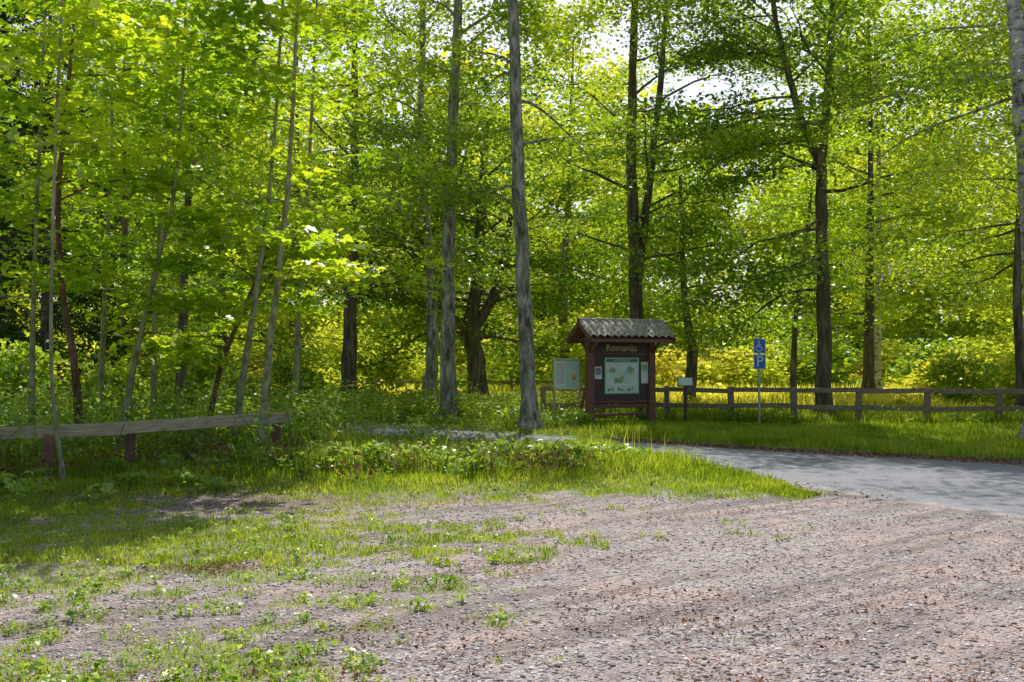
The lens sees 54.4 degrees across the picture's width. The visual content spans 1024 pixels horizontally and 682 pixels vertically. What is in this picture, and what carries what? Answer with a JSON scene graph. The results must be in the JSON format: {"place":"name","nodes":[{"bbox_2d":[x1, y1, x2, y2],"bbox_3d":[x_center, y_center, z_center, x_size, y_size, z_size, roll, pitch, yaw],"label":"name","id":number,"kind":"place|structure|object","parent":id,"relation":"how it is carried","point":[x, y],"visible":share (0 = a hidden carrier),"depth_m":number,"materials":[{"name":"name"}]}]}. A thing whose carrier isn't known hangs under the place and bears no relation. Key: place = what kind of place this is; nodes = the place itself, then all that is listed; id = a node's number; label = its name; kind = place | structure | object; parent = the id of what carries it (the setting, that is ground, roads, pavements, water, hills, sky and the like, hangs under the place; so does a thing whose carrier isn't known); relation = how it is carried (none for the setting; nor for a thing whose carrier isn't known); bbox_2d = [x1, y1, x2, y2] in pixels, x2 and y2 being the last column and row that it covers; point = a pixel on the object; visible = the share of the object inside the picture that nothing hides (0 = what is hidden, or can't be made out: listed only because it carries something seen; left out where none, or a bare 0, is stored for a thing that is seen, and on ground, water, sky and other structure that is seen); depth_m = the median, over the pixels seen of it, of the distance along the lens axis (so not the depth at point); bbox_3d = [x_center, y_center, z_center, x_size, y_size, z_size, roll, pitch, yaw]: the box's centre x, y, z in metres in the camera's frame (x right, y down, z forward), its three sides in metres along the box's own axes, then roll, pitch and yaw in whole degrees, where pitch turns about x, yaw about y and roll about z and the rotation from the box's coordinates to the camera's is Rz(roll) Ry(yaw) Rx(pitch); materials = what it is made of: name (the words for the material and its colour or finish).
{"place":"outdoors","nodes":[
{"label":"outdoors","id":0,"kind":"place"},
{"bbox_2d":[0,0,1014,348],"label":"sky","id":1,"kind":"structure","parent":0,"point":[693,89],"materials":[{"name":"white"}]},
{"bbox_2d":[0,417,1023,681],"bbox_3d":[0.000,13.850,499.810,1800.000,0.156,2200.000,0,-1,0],"label":"ground","id":2,"kind":"structure","parent":0,"point":[696,545],"depth_m":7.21,"materials":[{"name":"grey gravel"}]},
{"bbox_2d":[0,24,66,354],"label":"deciduous tree","id":3,"kind":"object","parent":2,"relation":"on","point":[13,288],"visible":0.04,"depth_m":38.15,"materials":[{"name":"green plant"}]},
{"bbox_2d":[0,0,79,399],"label":"spruce tree","id":4,"kind":"object","parent":2,"relation":"on","point":[4,17],"visible":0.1,"depth_m":36.06,"materials":[{"name":"green plant"}]},
{"bbox_2d":[7,2,119,384],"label":"deciduous tree","id":5,"kind":"object","parent":2,"relation":"on","point":[22,292],"visible":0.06,"depth_m":46.55,"materials":[{"name":"green plant"}]},
{"bbox_2d":[0,0,149,405],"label":"deciduous tree","id":6,"kind":"object","parent":2,"relation":"on","point":[43,315],"visible":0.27,"depth_m":30.93,"materials":[{"name":"green plant"}]},
{"bbox_2d":[0,0,158,425],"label":"maple sapling","id":7,"kind":"object","parent":2,"relation":"on","point":[11,97],"visible":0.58,"depth_m":16.09,"materials":[{"name":"green plant"}]},
{"bbox_2d":[0,0,183,298],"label":"maple sapling","id":8,"kind":"object","parent":2,"relation":"on","point":[104,241],"visible":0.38,"depth_m":18.27,"materials":[{"name":"green plant"}]},
{"bbox_2d":[0,0,211,480],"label":"maple sapling","id":9,"kind":"object","parent":2,"relation":"on","point":[111,32],"visible":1,"depth_m":13.24,"materials":[{"name":"green plant"}]},
{"bbox_2d":[0,0,237,449],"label":"cherry sapling","id":10,"kind":"object","parent":2,"relation":"on","point":[64,162],"visible":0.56,"depth_m":16.30,"materials":[{"name":"green plant"}]},
{"bbox_2d":[0,0,242,420],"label":"maple sapling","id":11,"kind":"object","parent":2,"relation":"on","point":[76,289],"visible":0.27,"depth_m":20.45,"materials":[{"name":"green plant"}]},
{"bbox_2d":[0,411,291,478],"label":"guard rail fence","id":12,"kind":"object","parent":2,"relation":"on","point":[131,429],"visible":0.67,"depth_m":14.79,"materials":[{"name":"grey wood"}]},
{"bbox_2d":[29,0,263,366],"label":"deciduous tree","id":13,"kind":"object","parent":2,"relation":"on","point":[126,272],"visible":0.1,"depth_m":43.87,"materials":[{"name":"green plant"}]},
{"bbox_2d":[18,0,293,450],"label":"maple sapling","id":14,"kind":"object","parent":2,"relation":"on","point":[169,261],"visible":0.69,"depth_m":15.97,"materials":[{"name":"green plant"}]},
{"bbox_2d":[31,0,284,441],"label":"maple sapling","id":15,"kind":"object","parent":2,"relation":"on","point":[201,290],"visible":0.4,"depth_m":19.24,"materials":[{"name":"green plant"}]},
{"bbox_2d":[15,0,318,413],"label":"maple tree","id":16,"kind":"object","parent":2,"relation":"on","point":[180,377],"visible":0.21,"depth_m":26.84,"materials":[{"name":"green plant"}]},
{"bbox_2d":[0,367,381,500],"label":"undergrowth","id":17,"kind":"object","parent":2,"relation":"on","point":[16,418],"visible":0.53,"depth_m":16.36,"materials":[{"name":"green plant"}]},
{"bbox_2d":[113,1,346,375],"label":"deciduous tree","id":18,"kind":"object","parent":2,"relation":"on","point":[246,277],"visible":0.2,"depth_m":37.98,"materials":[{"name":"green plant"}]},
{"bbox_2d":[93,185,386,440],"bbox_3d":[-4.924,-0.307,18.078,4.914,4.947,4.363,0,-1,0],"label":"elm sapling","id":19,"kind":"object","parent":2,"relation":"on","point":[152,346],"visible":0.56,"depth_m":17.72,"materials":[{"name":"green plant"}]},
{"bbox_2d":[98,0,401,442],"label":"maple sapling","id":20,"kind":"object","parent":2,"relation":"on","point":[304,27],"visible":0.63,"depth_m":16.82,"materials":[{"name":"green plant"}]},
{"bbox_2d":[150,0,385,447],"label":"maple sapling","id":21,"kind":"object","parent":2,"relation":"on","point":[303,270],"visible":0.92,"depth_m":15.36,"materials":[{"name":"green plant"}]},
{"bbox_2d":[145,0,405,388],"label":"deciduous tree","id":22,"kind":"object","parent":2,"relation":"on","point":[291,322],"visible":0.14,"depth_m":45.51,"materials":[{"name":"green plant"}]},
{"bbox_2d":[0,434,604,483],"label":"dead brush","id":23,"kind":"object","parent":2,"relation":"on","point":[42,460],"visible":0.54,"depth_m":13.83,"materials":[{"name":"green plant"}]},
{"bbox_2d":[0,403,621,482],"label":"bare twigs","id":24,"kind":"object","parent":2,"relation":"on","point":[275,445],"visible":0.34,"depth_m":14.52,"materials":[{"name":"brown plant"}]},
{"bbox_2d":[164,0,466,414],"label":"maple sapling","id":25,"kind":"object","parent":2,"relation":"on","point":[350,100],"visible":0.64,"depth_m":21.80,"materials":[{"name":"green plant"}]},
{"bbox_2d":[60,375,584,394],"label":"pasture fence","id":26,"kind":"object","parent":2,"relation":"on","point":[511,381],"visible":0.2,"depth_m":42.72,"materials":[{"name":"brown wood"}]},
{"bbox_2d":[60,379,631,426],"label":"tall weeds","id":27,"kind":"object","parent":2,"relation":"on","point":[418,397],"visible":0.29,"depth_m":29.07,"materials":[{"name":"green plant"}]},
{"bbox_2d":[208,0,507,402],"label":"alder tree","id":28,"kind":"object","parent":2,"relation":"on","point":[349,361],"visible":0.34,"depth_m":33.75,"materials":[{"name":"green plant"}]},
{"bbox_2d":[0,506,782,681],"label":"plantain weeds","id":29,"kind":"object","parent":2,"relation":"on","point":[97,664],"visible":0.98,"depth_m":6.49,"materials":[{"name":"green plant"}]},
{"bbox_2d":[251,0,573,404],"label":"linden tree","id":30,"kind":"object","parent":2,"relation":"on","point":[431,358],"visible":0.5,"depth_m":31.86,"materials":[{"name":"green plant"}]},
{"bbox_2d":[181,393,651,476],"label":"undergrowth","id":31,"kind":"object","parent":2,"relation":"on","point":[570,446],"visible":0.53,"depth_m":14.78,"materials":[{"name":"green plant"}]},
{"bbox_2d":[192,418,679,468],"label":"flower stalks","id":32,"kind":"object","parent":2,"relation":"on","point":[489,442],"visible":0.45,"depth_m":15.09,"materials":[{"name":"green plant"}]},
{"bbox_2d":[198,25,693,395],"bbox_3d":[-2.141,-4.247,40.239,20.833,14.752,15.314,1,-2,-22],"label":"oak tree","id":33,"kind":"object","parent":2,"relation":"on","point":[470,322],"visible":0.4,"depth_m":39.67,"materials":[{"name":"green plant"}]},
{"bbox_2d":[313,0,587,423],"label":"linden tree","id":34,"kind":"object","parent":2,"relation":"on","point":[449,248],"visible":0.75,"depth_m":27.44,"materials":[{"name":"green plant"}]},
{"bbox_2d":[0,274,1015,422],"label":"shrub thicket","id":35,"kind":"object","parent":2,"relation":"on","point":[921,362],"visible":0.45,"depth_m":55.78,"materials":[{"name":"green plant"}]},
{"bbox_2d":[0,434,1023,681],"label":"fallen leaves","id":36,"kind":"object","parent":2,"relation":"on","point":[684,620],"visible":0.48,"depth_m":7.77,"materials":[{"name":"brown plant"}]},
{"bbox_2d":[7,1,1023,367],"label":"distant forest","id":37,"kind":"object","parent":2,"relation":"on","point":[955,327],"visible":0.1,"depth_m":78.08,"materials":[{"name":"green plant"}]},
{"bbox_2d":[382,0,680,430],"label":"alder tree","id":38,"kind":"object","parent":2,"relation":"on","point":[519,209],"visible":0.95,"depth_m":25.00,"materials":[{"name":"green plant"}]},
{"bbox_2d":[553,359,580,415],"bbox_3d":[1.539,1.397,27.884,0.780,1.800,0.093,0,-1,-8],"label":"notice board","id":39,"kind":"object","parent":2,"relation":"on","point":[566,373],"visible":0.89,"depth_m":27.86,"materials":[{"name":"grey wood"}]},
{"bbox_2d":[457,0,684,388],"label":"deciduous tree","id":40,"kind":"object","parent":2,"relation":"on","point":[588,18],"visible":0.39,"depth_m":57.37,"materials":[{"name":"green plant"}]},
{"bbox_2d":[565,318,676,421],"bbox_3d":[2.989,0.869,27.460,2.701,2.985,1.514,1,-2,-25],"label":"information board","id":41,"kind":"object","parent":2,"relation":"on","point":[620,362],"visible":0.99,"depth_m":27.32,"materials":[{"name":"brown wood"}]},
{"bbox_2d":[472,0,808,318],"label":"maple tree","id":42,"kind":"object","parent":2,"relation":"on","point":[635,284],"visible":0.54,"depth_m":32.42,"materials":[{"name":"green plant"}]},
{"bbox_2d":[677,378,693,420],"bbox_3d":[4.800,1.649,27.568,0.440,1.270,0.228,0,-1,6],"label":"interpretation lectern","id":43,"kind":"object","parent":2,"relation":"on","point":[684,383],"visible":0.82,"depth_m":27.55,"materials":[{"name":"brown wood"}]},
{"bbox_2d":[583,146,788,400],"bbox_3d":[6.072,-1.971,33.198,7.479,9.070,7.997,0,-1,0],"label":"maple tree","id":44,"kind":"object","parent":2,"relation":"on","point":[693,353],"visible":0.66,"depth_m":32.53,"materials":[{"name":"green plant"}]},
{"bbox_2d":[753,338,765,421],"bbox_3d":[6.725,1.097,27.101,0.360,2.380,0.120,0,-1,-14],"label":"disabled parking sign","id":45,"kind":"object","parent":2,"relation":"on","point":[759,345],"visible":0.95,"depth_m":27.07,"materials":[{"name":"metal"}]},
{"bbox_2d":[515,403,1023,425],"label":"verge weeds","id":46,"kind":"object","parent":2,"relation":"on","point":[583,416],"visible":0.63,"depth_m":26.59,"materials":[{"name":"green plant"}]},
{"bbox_2d":[540,386,1023,421],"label":"wooden fence","id":47,"kind":"object","parent":2,"relation":"on","point":[999,408],"visible":0.67,"depth_m":26.93,"materials":[{"name":"brown wood"}]},
{"bbox_2d":[584,0,1013,417],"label":"maple tree","id":48,"kind":"object","parent":2,"relation":"on","point":[739,145],"visible":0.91,"depth_m":28.58,"materials":[{"name":"green plant"}]},
{"bbox_2d":[713,122,935,397],"bbox_3d":[11.178,-2.688,35.435,7.299,10.534,7.929,-1,-2,33],"label":"maple tree","id":49,"kind":"object","parent":2,"relation":"on","point":[794,322],"visible":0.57,"depth_m":34.66,"materials":[{"name":"green plant"}]},
{"bbox_2d":[729,0,1015,394],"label":"deciduous tree","id":50,"kind":"object","parent":2,"relation":"on","point":[868,376],"visible":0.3,"depth_m":41.42,"materials":[{"name":"green plant"}]},
{"bbox_2d":[726,0,1023,197],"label":"linden tree","id":51,"kind":"object","parent":2,"relation":"on","point":[932,67],"visible":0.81,"depth_m":25.12,"materials":[{"name":"green plant"}]},
{"bbox_2d":[807,1,978,388],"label":"birch tree","id":52,"kind":"object","parent":2,"relation":"on","point":[878,350],"visible":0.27,"depth_m":45.72,"materials":[{"name":"green plant"}]},
{"bbox_2d":[820,0,1023,439],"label":"birch tree","id":53,"kind":"object","parent":2,"relation":"on","point":[1014,19],"visible":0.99,"depth_m":20.02,"materials":[{"name":"green plant"}]},
{"bbox_2d":[853,0,1023,411],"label":"maple tree","id":54,"kind":"object","parent":2,"relation":"on","point":[1016,297],"visible":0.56,"depth_m":29.38,"materials":[{"name":"green plant"}]},
{"bbox_2d":[895,28,1023,379],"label":"deciduous tree","id":55,"kind":"object","parent":2,"relation":"on","point":[1000,276],"visible":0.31,"depth_m":41.53,"materials":[{"name":"green plant"}]},
{"bbox_2d":[950,115,1023,380],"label":"deciduous tree","id":56,"kind":"object","parent":2,"relation":"on","point":[989,317],"visible":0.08,"depth_m":50.09,"materials":[{"name":"green plant"}]},
{"bbox_2d":[978,165,1022,367],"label":"deciduous tree","id":57,"kind":"object","parent":2,"relation":"on","point":[1006,260],"visible":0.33,"depth_m":33.03,"materials":[{"name":"green plant"}]},
{"bbox_2d":[0,396,1023,681],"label":"grass","id":58,"kind":"structure","parent":0,"point":[832,434],"depth_m":12.84,"materials":[{"name":"green plant"}]},
{"bbox_2d":[58,381,1015,413],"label":"meadow grass","id":59,"kind":"structure","parent":0,"point":[867,399],"depth_m":33.72,"materials":[{"name":"green plant"}]},
{"bbox_2d":[59,415,1023,517],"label":"road","id":60,"kind":"structure","parent":0,"point":[994,489],"depth_m":14.25,"materials":[{"name":"grey asphalt"}]}
]}

